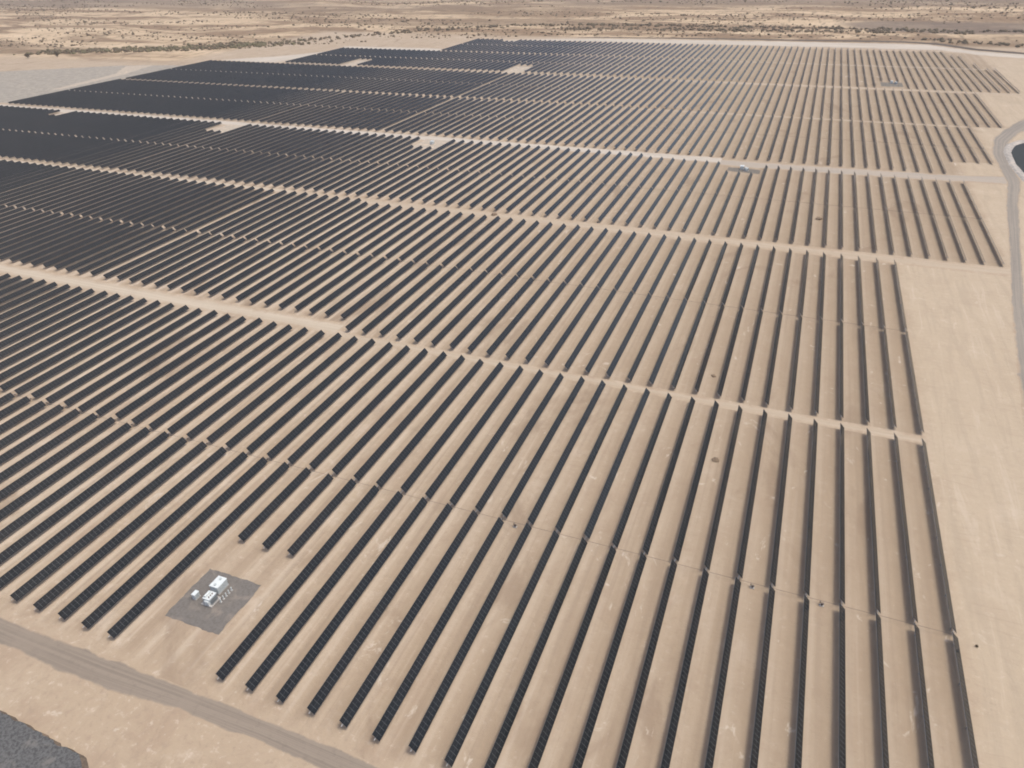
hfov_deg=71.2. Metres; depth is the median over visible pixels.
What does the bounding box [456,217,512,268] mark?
solar panel row
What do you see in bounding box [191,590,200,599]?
electrical box
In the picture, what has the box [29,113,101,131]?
solar panel row
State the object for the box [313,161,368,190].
solar panel row
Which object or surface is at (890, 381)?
solar panel row
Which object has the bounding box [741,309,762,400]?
solar panel row
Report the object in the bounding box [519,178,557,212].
solar panel row
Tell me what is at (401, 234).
solar panel row
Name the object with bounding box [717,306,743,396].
solar panel row
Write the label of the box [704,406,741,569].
solar panel row
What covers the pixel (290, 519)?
solar panel row
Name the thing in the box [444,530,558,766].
solar panel row
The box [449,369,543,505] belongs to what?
solar panel row
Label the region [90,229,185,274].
solar panel row
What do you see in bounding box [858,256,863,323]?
solar panel row
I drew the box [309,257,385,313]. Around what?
solar panel row
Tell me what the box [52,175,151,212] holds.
solar panel row
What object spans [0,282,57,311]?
solar panel row
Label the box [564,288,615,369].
solar panel row
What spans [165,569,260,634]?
gravel pad
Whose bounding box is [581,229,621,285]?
solar panel row
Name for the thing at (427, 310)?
solar panel row
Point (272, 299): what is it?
solar panel row
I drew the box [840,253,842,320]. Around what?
solar panel row
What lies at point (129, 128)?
solar panel row
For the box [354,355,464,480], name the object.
solar panel row
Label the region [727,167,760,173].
gravel pad
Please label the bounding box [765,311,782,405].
solar panel row
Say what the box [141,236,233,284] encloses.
solar panel row
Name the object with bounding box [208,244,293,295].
solar panel row
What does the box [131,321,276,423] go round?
solar panel row
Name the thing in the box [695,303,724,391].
solar panel row
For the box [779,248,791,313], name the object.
solar panel row
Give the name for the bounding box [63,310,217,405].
solar panel row
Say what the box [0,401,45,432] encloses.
solar panel row
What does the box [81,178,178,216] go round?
solar panel row
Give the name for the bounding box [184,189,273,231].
solar panel row
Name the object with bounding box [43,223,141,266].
solar panel row
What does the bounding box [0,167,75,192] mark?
solar panel row
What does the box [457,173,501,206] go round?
solar panel row
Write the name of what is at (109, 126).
solar panel row
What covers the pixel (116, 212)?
solar panel row
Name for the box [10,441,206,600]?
solar panel row
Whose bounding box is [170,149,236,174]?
solar panel row
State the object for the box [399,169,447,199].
solar panel row
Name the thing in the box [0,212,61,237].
solar panel row
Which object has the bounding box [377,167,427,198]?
solar panel row
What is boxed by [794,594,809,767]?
solar panel row
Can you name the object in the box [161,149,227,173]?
solar panel row
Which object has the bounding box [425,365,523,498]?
solar panel row
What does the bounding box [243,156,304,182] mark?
solar panel row
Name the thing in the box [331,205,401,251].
solar panel row
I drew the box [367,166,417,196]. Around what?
solar panel row
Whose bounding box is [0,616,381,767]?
service road
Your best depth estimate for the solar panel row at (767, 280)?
291.14 m
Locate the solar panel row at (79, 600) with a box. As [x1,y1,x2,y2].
[57,452,247,619]
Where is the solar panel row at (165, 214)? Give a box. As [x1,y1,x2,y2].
[142,184,234,224]
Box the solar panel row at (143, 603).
[107,462,288,637]
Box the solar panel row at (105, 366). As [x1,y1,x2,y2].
[45,308,201,402]
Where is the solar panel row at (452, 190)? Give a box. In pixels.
[434,172,479,203]
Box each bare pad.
[212,124,244,132]
[341,60,369,65]
[413,139,448,149]
[502,66,531,72]
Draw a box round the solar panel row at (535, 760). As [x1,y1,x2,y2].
[528,545,615,767]
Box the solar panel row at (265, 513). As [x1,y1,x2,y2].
[238,467,310,541]
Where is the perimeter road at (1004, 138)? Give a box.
[991,118,1023,426]
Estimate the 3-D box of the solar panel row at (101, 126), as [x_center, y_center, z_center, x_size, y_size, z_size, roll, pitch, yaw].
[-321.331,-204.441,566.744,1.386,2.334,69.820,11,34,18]
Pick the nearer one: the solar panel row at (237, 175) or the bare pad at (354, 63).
the solar panel row at (237, 175)
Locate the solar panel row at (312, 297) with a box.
[295,255,372,310]
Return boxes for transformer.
[201,590,220,607]
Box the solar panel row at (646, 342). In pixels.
[627,296,668,380]
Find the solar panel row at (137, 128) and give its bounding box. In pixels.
[104,118,172,138]
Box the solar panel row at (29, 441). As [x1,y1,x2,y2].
[0,408,79,463]
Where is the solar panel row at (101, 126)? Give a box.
[68,115,139,135]
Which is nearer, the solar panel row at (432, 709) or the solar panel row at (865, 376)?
the solar panel row at (432, 709)
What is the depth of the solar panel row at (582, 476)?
192.52 m
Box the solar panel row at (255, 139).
[227,127,288,150]
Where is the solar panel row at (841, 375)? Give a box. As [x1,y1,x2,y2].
[840,320,843,418]
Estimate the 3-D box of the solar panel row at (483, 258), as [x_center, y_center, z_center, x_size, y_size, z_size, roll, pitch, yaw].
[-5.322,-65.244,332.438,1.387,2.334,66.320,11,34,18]
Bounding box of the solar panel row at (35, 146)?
[0,135,74,157]
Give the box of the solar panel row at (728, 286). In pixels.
[722,243,742,304]
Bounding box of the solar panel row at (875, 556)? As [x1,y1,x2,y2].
[867,429,880,613]
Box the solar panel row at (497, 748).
[484,537,586,767]
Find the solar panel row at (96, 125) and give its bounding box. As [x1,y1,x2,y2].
[62,115,133,134]
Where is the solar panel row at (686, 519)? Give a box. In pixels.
[673,401,718,561]
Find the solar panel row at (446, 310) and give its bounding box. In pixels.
[413,270,487,342]
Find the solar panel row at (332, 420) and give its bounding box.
[287,345,409,463]
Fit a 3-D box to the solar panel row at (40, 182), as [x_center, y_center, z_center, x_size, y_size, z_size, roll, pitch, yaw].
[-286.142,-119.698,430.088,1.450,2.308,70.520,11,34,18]
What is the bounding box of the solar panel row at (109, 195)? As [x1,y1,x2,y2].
[62,176,160,213]
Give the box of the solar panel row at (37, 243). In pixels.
[0,218,100,259]
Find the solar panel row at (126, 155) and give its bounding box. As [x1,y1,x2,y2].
[92,143,162,166]
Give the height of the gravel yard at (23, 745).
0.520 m
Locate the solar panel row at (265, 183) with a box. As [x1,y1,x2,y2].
[263,157,322,185]
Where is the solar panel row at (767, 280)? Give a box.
[760,246,775,309]
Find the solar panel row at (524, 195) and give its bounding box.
[506,177,544,211]
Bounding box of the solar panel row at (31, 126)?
[16,112,89,130]
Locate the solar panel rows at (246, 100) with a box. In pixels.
[0,38,1019,404]
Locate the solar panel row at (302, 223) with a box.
[269,197,349,242]
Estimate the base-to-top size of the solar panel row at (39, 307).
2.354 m
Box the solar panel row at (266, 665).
[245,491,402,691]
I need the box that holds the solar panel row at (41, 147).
[8,136,82,157]
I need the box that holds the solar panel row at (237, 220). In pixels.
[210,191,296,234]
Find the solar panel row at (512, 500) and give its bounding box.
[501,376,584,517]
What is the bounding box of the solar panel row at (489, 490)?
[475,373,563,511]
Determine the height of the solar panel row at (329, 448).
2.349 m
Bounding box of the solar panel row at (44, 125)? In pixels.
[22,112,95,131]
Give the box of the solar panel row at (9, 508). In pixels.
[0,423,131,519]
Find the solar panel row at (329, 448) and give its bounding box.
[309,348,427,468]
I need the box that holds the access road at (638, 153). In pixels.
[0,104,722,162]
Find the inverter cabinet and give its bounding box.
[209,576,228,594]
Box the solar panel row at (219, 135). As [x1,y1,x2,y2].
[188,124,251,146]
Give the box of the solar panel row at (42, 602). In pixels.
[33,447,226,610]
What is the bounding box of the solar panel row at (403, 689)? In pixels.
[372,517,503,741]
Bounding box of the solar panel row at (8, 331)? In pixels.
[0,288,94,337]
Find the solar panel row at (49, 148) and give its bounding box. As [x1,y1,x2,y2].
[15,136,88,159]
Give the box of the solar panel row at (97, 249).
[54,225,153,269]
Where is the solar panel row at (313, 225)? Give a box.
[281,198,361,244]
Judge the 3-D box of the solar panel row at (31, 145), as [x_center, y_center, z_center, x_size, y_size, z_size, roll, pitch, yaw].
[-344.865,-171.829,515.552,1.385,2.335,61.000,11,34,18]
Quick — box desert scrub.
[0,0,1023,53]
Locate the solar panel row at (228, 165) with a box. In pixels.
[197,152,260,177]
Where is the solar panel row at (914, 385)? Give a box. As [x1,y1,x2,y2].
[905,329,923,431]
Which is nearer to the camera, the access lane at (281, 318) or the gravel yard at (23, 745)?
the gravel yard at (23, 745)
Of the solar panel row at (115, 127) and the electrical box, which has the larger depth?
the solar panel row at (115, 127)
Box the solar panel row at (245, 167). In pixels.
[215,153,278,179]
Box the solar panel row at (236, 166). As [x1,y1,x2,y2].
[206,153,269,179]
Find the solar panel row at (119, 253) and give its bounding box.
[77,228,174,273]
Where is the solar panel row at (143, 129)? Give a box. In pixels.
[111,118,179,139]
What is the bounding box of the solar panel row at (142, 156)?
[108,144,178,169]
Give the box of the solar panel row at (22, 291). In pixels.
[0,279,46,303]
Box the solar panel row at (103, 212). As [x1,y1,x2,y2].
[90,179,187,218]
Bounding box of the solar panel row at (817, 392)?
[814,317,822,413]
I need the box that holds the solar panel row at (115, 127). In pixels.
[82,116,152,136]
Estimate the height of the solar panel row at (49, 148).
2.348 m
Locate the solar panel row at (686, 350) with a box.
[671,301,705,388]
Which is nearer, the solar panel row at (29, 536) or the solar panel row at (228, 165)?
the solar panel row at (29, 536)
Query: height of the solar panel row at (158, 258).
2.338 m
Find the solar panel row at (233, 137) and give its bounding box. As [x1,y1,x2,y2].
[203,125,266,147]
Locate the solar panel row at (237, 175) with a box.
[224,154,286,180]
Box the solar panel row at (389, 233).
[358,208,426,254]
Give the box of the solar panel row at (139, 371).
[78,313,230,411]
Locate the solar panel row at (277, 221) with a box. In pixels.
[244,194,328,239]
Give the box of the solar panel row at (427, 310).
[396,268,471,338]
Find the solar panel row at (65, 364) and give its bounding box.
[14,303,173,394]
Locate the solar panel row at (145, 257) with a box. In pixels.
[103,231,198,277]
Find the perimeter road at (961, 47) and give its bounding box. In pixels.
[578,37,1023,53]
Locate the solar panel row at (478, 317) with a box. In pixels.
[450,275,517,348]
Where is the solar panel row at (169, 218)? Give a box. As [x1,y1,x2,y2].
[152,185,244,226]
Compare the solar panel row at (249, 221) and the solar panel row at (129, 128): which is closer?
the solar panel row at (249, 221)
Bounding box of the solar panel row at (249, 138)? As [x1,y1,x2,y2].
[219,126,281,149]
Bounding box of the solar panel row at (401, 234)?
[371,209,437,256]
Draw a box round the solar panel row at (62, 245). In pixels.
[20,221,121,263]
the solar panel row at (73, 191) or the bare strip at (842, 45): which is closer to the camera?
the solar panel row at (73, 191)
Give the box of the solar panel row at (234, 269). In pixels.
[194,242,281,293]
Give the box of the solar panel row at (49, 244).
[9,219,111,261]
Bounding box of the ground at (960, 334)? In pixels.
[0,0,1023,767]
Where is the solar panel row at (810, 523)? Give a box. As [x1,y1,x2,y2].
[804,419,817,595]
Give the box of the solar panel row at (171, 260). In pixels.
[129,234,221,282]
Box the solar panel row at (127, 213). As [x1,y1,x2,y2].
[111,181,206,220]
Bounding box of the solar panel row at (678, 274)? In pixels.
[667,238,696,297]
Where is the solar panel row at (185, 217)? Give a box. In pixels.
[164,186,254,228]
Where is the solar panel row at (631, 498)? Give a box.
[612,393,671,547]
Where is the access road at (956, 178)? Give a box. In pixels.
[720,159,1006,184]
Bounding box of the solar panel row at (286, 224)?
[256,196,338,240]
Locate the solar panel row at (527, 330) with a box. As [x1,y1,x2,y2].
[505,281,565,358]
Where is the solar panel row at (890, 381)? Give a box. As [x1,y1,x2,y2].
[883,326,896,427]
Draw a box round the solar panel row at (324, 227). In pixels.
[293,201,367,246]
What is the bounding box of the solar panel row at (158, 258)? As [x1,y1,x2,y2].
[116,232,210,279]
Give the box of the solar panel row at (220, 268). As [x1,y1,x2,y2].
[181,241,269,291]
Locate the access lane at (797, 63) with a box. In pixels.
[465,52,984,69]
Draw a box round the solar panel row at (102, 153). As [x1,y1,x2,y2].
[68,141,139,164]
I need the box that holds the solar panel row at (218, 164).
[187,151,251,176]
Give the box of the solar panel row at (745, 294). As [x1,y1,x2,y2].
[741,245,759,307]
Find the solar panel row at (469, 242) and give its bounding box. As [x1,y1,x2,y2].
[442,216,500,265]
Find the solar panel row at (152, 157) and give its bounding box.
[118,145,187,169]
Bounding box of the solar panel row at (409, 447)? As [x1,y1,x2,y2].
[376,359,483,486]
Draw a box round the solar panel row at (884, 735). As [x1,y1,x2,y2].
[875,612,888,767]
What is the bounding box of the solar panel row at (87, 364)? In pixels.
[31,305,188,397]
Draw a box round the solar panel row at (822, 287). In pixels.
[819,252,825,318]
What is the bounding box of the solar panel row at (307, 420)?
[267,342,392,458]
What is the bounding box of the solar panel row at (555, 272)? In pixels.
[548,226,593,280]
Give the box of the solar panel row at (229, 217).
[199,190,286,233]
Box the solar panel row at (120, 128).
[89,117,159,137]
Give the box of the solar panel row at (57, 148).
[22,137,96,159]
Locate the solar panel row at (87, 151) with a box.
[52,140,124,162]
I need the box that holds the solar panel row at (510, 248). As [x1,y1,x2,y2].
[485,220,538,272]
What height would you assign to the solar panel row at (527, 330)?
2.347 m
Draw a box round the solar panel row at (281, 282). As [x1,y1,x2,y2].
[249,249,331,303]
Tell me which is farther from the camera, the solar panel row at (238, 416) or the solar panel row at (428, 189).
the solar panel row at (428, 189)
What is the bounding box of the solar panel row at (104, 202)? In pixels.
[71,177,169,214]
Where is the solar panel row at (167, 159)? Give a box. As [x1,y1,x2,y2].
[135,147,203,171]
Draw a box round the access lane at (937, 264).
[283,190,1023,277]
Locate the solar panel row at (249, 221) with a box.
[222,192,307,236]
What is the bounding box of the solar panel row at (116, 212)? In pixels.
[101,180,197,219]
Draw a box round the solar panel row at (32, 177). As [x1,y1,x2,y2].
[0,166,67,189]
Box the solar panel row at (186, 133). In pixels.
[155,122,221,143]
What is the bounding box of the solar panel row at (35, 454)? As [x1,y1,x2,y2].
[0,413,97,481]
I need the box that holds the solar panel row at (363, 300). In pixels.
[340,261,413,318]
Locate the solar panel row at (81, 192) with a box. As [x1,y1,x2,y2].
[33,173,134,209]
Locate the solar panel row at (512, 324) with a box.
[486,280,549,355]
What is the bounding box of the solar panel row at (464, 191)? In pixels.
[445,173,490,204]
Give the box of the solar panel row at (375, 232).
[345,207,413,252]
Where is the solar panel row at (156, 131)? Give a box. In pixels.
[125,119,193,140]
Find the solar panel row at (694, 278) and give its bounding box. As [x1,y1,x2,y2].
[685,239,711,299]
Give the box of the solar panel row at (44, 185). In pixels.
[0,169,91,200]
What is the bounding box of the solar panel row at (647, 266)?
[632,234,666,291]
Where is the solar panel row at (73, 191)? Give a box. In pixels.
[24,172,125,208]
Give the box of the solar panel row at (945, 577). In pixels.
[922,439,956,633]
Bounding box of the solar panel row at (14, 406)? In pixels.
[0,396,30,418]
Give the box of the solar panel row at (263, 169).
[234,155,295,182]
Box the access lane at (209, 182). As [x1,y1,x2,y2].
[0,159,292,192]
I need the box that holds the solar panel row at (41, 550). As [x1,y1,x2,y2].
[0,437,186,588]
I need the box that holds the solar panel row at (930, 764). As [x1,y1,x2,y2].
[914,623,934,767]
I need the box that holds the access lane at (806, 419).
[330,331,926,444]
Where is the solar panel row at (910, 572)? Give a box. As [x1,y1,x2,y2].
[894,433,917,622]
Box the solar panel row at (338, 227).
[306,203,379,247]
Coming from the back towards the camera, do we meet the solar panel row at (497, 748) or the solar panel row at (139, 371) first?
the solar panel row at (139, 371)
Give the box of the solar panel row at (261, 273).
[221,246,306,298]
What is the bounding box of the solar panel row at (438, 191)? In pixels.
[422,170,469,202]
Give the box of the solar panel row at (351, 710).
[339,510,477,727]
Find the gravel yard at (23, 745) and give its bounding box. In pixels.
[0,710,88,767]
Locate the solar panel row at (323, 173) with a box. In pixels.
[293,160,350,188]
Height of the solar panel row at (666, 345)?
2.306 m
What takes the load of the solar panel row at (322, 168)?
on the ground at (960, 334)
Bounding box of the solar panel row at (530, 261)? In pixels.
[516,223,565,276]
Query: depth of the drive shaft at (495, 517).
176.06 m
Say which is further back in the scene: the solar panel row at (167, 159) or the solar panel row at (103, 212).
the solar panel row at (167, 159)
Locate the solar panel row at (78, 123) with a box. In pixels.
[42,113,114,132]
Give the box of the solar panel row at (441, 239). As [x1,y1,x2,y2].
[413,213,474,262]
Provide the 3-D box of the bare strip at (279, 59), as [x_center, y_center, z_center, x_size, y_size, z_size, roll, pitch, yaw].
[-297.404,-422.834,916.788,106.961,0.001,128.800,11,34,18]
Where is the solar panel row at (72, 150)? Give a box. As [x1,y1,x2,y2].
[38,138,110,160]
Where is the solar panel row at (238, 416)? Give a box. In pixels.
[206,333,341,442]
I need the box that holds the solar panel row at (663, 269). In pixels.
[649,236,680,294]
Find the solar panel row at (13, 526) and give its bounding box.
[0,427,150,540]
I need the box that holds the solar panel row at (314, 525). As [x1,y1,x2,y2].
[287,478,355,555]
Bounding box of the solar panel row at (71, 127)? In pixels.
[48,114,120,133]
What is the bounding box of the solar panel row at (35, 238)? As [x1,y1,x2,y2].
[0,216,90,253]
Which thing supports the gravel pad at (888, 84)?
on the ground at (960, 334)
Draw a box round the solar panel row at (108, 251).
[65,226,162,271]
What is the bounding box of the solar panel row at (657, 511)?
[642,396,694,554]
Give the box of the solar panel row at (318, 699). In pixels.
[307,503,452,714]
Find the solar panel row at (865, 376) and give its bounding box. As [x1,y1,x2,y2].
[861,323,869,422]
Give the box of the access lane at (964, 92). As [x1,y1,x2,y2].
[236,61,1020,95]
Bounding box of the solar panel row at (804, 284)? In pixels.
[799,250,808,315]
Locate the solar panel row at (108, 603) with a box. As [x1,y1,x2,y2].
[81,457,267,628]
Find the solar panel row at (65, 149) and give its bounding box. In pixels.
[30,138,103,159]
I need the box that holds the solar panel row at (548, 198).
[532,180,568,213]
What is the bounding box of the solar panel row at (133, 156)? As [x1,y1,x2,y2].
[100,144,169,167]
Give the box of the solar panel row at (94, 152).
[60,140,132,163]
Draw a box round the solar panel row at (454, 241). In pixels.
[426,215,486,264]
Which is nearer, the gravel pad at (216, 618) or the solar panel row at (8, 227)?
the gravel pad at (216, 618)
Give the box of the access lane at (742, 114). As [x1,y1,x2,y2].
[329,91,967,127]
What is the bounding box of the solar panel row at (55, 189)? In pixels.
[6,171,108,206]
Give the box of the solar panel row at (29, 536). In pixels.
[0,431,168,563]
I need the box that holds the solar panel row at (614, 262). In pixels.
[597,231,635,287]
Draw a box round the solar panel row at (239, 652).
[216,485,378,680]
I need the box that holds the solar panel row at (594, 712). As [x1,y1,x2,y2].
[572,552,646,767]
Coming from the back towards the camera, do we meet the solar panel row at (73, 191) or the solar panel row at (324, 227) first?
the solar panel row at (73, 191)
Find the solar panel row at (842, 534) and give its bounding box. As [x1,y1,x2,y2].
[840,423,844,603]
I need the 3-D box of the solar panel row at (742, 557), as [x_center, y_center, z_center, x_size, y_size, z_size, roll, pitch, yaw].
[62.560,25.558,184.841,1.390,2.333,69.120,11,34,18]
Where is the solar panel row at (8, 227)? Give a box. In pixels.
[0,211,52,231]
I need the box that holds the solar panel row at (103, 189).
[42,174,142,211]
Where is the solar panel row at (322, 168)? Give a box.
[283,159,340,186]
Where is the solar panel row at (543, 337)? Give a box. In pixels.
[525,284,582,361]
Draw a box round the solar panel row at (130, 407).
[115,318,262,418]
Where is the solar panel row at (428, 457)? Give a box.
[400,362,502,492]
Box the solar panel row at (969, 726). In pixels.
[952,632,978,767]
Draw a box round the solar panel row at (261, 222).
[233,193,317,237]
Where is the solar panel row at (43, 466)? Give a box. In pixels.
[0,417,115,499]
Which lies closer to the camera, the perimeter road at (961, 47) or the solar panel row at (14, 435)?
the solar panel row at (14, 435)
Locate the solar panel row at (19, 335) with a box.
[0,291,107,347]
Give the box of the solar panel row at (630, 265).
[614,233,650,290]
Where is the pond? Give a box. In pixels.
[1011,143,1023,171]
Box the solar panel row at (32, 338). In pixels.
[0,293,120,357]
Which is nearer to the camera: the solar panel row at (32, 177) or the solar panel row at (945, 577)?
the solar panel row at (945, 577)
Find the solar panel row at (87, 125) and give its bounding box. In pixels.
[56,114,127,134]
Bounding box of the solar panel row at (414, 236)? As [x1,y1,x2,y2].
[385,210,449,257]
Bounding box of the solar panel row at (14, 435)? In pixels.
[0,404,63,447]
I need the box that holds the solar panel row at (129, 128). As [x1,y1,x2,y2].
[97,117,165,137]
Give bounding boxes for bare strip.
[53,65,151,89]
[220,50,329,62]
[341,46,440,50]
[522,38,1023,58]
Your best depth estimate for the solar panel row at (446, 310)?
274.83 m
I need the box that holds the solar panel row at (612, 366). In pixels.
[606,293,650,376]
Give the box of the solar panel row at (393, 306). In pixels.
[362,265,442,333]
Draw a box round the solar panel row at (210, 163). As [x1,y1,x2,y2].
[179,150,244,176]
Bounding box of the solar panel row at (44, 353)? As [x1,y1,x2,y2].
[0,298,146,380]
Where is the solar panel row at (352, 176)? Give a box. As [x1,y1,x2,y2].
[323,162,378,192]
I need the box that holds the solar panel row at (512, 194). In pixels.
[494,176,534,209]
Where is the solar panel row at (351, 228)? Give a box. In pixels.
[318,204,390,249]
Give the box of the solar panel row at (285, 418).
[246,339,375,452]
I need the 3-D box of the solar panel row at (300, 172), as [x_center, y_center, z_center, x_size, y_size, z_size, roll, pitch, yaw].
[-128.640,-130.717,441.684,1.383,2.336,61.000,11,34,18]
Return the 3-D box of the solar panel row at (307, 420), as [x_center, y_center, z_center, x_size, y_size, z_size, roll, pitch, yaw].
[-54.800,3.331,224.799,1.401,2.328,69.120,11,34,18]
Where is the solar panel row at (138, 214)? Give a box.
[121,182,216,222]
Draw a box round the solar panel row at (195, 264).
[154,237,245,286]
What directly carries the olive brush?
on the ground at (960, 334)
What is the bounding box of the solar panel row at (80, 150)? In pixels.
[45,139,117,161]
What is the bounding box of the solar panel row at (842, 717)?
[839,603,845,767]
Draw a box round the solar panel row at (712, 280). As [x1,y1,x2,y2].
[703,242,727,302]
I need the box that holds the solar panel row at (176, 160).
[143,147,210,173]
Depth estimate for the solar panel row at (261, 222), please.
370.60 m
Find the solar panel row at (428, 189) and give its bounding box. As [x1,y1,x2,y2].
[411,170,458,200]
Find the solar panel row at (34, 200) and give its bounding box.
[15,171,117,207]
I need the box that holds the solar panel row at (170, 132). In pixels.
[140,121,207,142]
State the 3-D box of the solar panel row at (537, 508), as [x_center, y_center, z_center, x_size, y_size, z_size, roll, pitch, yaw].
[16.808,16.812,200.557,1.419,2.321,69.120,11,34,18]
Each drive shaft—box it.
[0,391,950,633]
[26,209,902,330]
[43,133,978,218]
[301,105,983,148]
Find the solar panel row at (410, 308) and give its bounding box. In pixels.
[379,266,457,335]
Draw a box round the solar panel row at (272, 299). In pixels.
[264,251,345,305]
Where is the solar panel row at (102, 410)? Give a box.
[95,316,245,415]
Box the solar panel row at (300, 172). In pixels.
[272,158,331,186]
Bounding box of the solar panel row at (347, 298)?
[324,259,399,315]
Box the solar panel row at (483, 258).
[470,219,525,270]
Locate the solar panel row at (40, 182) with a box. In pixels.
[0,168,84,196]
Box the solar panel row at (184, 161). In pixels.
[152,148,218,173]
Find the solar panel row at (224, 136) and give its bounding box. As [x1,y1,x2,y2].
[195,124,258,147]
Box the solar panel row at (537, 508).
[528,380,605,524]
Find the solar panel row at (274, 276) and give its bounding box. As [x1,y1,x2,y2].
[235,248,319,300]
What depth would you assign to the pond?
443.64 m
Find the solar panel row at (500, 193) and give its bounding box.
[482,175,523,208]
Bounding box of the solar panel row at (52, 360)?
[0,300,160,390]
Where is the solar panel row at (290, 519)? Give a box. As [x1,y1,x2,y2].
[262,473,333,549]
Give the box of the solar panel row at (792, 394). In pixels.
[789,314,801,409]
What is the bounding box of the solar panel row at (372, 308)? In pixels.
[345,263,427,330]
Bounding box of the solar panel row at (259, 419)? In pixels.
[225,336,357,448]
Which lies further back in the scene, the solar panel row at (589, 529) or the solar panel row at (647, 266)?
the solar panel row at (647, 266)
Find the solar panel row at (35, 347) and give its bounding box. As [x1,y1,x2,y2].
[0,295,133,368]
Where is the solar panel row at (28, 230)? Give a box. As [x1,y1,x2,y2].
[0,213,71,242]
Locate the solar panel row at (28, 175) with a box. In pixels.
[0,165,60,185]
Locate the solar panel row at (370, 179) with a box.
[344,164,398,193]
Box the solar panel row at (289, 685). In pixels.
[276,497,427,702]
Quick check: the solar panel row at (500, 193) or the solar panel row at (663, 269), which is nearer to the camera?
the solar panel row at (663, 269)
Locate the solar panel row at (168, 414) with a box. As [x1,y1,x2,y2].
[149,324,291,429]
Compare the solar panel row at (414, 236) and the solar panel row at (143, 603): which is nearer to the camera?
the solar panel row at (143, 603)
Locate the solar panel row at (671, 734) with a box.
[660,568,708,767]
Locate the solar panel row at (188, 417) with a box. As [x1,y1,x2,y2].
[167,327,307,433]
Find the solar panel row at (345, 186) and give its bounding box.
[334,163,388,193]
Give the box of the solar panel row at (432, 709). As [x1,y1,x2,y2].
[408,523,531,752]
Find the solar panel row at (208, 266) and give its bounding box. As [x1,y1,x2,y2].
[167,239,256,288]
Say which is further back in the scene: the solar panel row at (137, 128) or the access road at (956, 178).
the solar panel row at (137, 128)
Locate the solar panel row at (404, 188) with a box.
[388,167,438,198]
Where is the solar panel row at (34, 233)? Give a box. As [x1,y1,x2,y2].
[0,215,80,248]
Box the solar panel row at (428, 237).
[399,212,462,260]
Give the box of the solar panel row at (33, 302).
[0,284,70,319]
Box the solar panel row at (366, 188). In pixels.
[355,165,407,195]
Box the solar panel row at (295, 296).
[279,253,358,307]
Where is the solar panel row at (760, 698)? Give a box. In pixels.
[749,585,774,767]
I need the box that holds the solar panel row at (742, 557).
[737,409,766,577]
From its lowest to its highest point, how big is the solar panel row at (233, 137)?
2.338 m
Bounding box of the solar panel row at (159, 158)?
[126,146,194,171]
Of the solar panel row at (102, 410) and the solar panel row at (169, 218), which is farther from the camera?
the solar panel row at (169, 218)
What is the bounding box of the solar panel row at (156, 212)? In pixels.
[131,183,224,223]
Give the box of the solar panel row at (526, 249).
[501,222,552,274]
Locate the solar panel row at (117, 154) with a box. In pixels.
[84,142,154,165]
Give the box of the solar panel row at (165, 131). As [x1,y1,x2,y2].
[133,120,200,141]
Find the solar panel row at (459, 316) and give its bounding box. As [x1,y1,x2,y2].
[431,273,501,345]
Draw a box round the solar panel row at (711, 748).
[704,577,740,767]
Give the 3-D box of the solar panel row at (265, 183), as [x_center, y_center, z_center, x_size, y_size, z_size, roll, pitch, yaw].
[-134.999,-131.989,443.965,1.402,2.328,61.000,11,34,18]
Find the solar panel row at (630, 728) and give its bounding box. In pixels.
[616,559,676,767]
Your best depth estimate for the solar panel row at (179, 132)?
540.23 m
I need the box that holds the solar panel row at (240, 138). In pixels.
[211,125,274,148]
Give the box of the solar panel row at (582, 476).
[555,384,626,532]
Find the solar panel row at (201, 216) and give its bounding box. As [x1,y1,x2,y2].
[174,188,263,230]
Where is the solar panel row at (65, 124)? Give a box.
[35,113,108,132]
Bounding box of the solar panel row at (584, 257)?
[564,228,607,283]
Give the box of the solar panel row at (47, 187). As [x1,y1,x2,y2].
[0,170,100,204]
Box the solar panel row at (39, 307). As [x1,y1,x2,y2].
[0,286,82,328]
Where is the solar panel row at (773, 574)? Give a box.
[770,413,791,585]
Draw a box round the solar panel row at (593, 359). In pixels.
[585,291,633,372]
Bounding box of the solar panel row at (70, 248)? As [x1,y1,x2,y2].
[30,222,131,265]
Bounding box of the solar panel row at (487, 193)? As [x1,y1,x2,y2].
[470,174,512,208]
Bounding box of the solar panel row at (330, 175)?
[303,161,359,189]
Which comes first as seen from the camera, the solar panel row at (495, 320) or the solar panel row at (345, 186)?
the solar panel row at (495, 320)
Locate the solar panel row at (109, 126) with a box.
[76,116,146,135]
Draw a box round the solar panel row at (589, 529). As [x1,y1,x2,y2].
[584,388,649,538]
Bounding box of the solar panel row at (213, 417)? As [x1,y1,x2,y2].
[186,330,324,438]
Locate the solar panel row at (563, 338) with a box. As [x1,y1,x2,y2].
[544,286,599,365]
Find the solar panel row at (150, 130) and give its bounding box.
[118,119,186,139]
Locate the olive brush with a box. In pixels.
[13,39,309,54]
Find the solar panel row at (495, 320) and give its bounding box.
[468,277,533,351]
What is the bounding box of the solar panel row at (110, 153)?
[76,142,147,164]
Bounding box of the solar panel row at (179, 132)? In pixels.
[147,121,214,142]
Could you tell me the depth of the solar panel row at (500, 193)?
397.10 m
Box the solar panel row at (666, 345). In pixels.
[649,298,686,383]
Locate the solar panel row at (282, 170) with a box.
[253,156,313,183]
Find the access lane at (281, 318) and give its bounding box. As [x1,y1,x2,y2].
[0,263,345,334]
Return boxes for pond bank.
[1003,140,1023,180]
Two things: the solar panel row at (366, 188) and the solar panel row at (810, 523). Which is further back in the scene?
the solar panel row at (366, 188)
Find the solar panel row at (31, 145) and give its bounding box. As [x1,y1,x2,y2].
[0,134,68,154]
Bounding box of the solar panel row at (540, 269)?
[532,224,579,278]
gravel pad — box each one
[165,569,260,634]
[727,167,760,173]
[880,82,902,86]

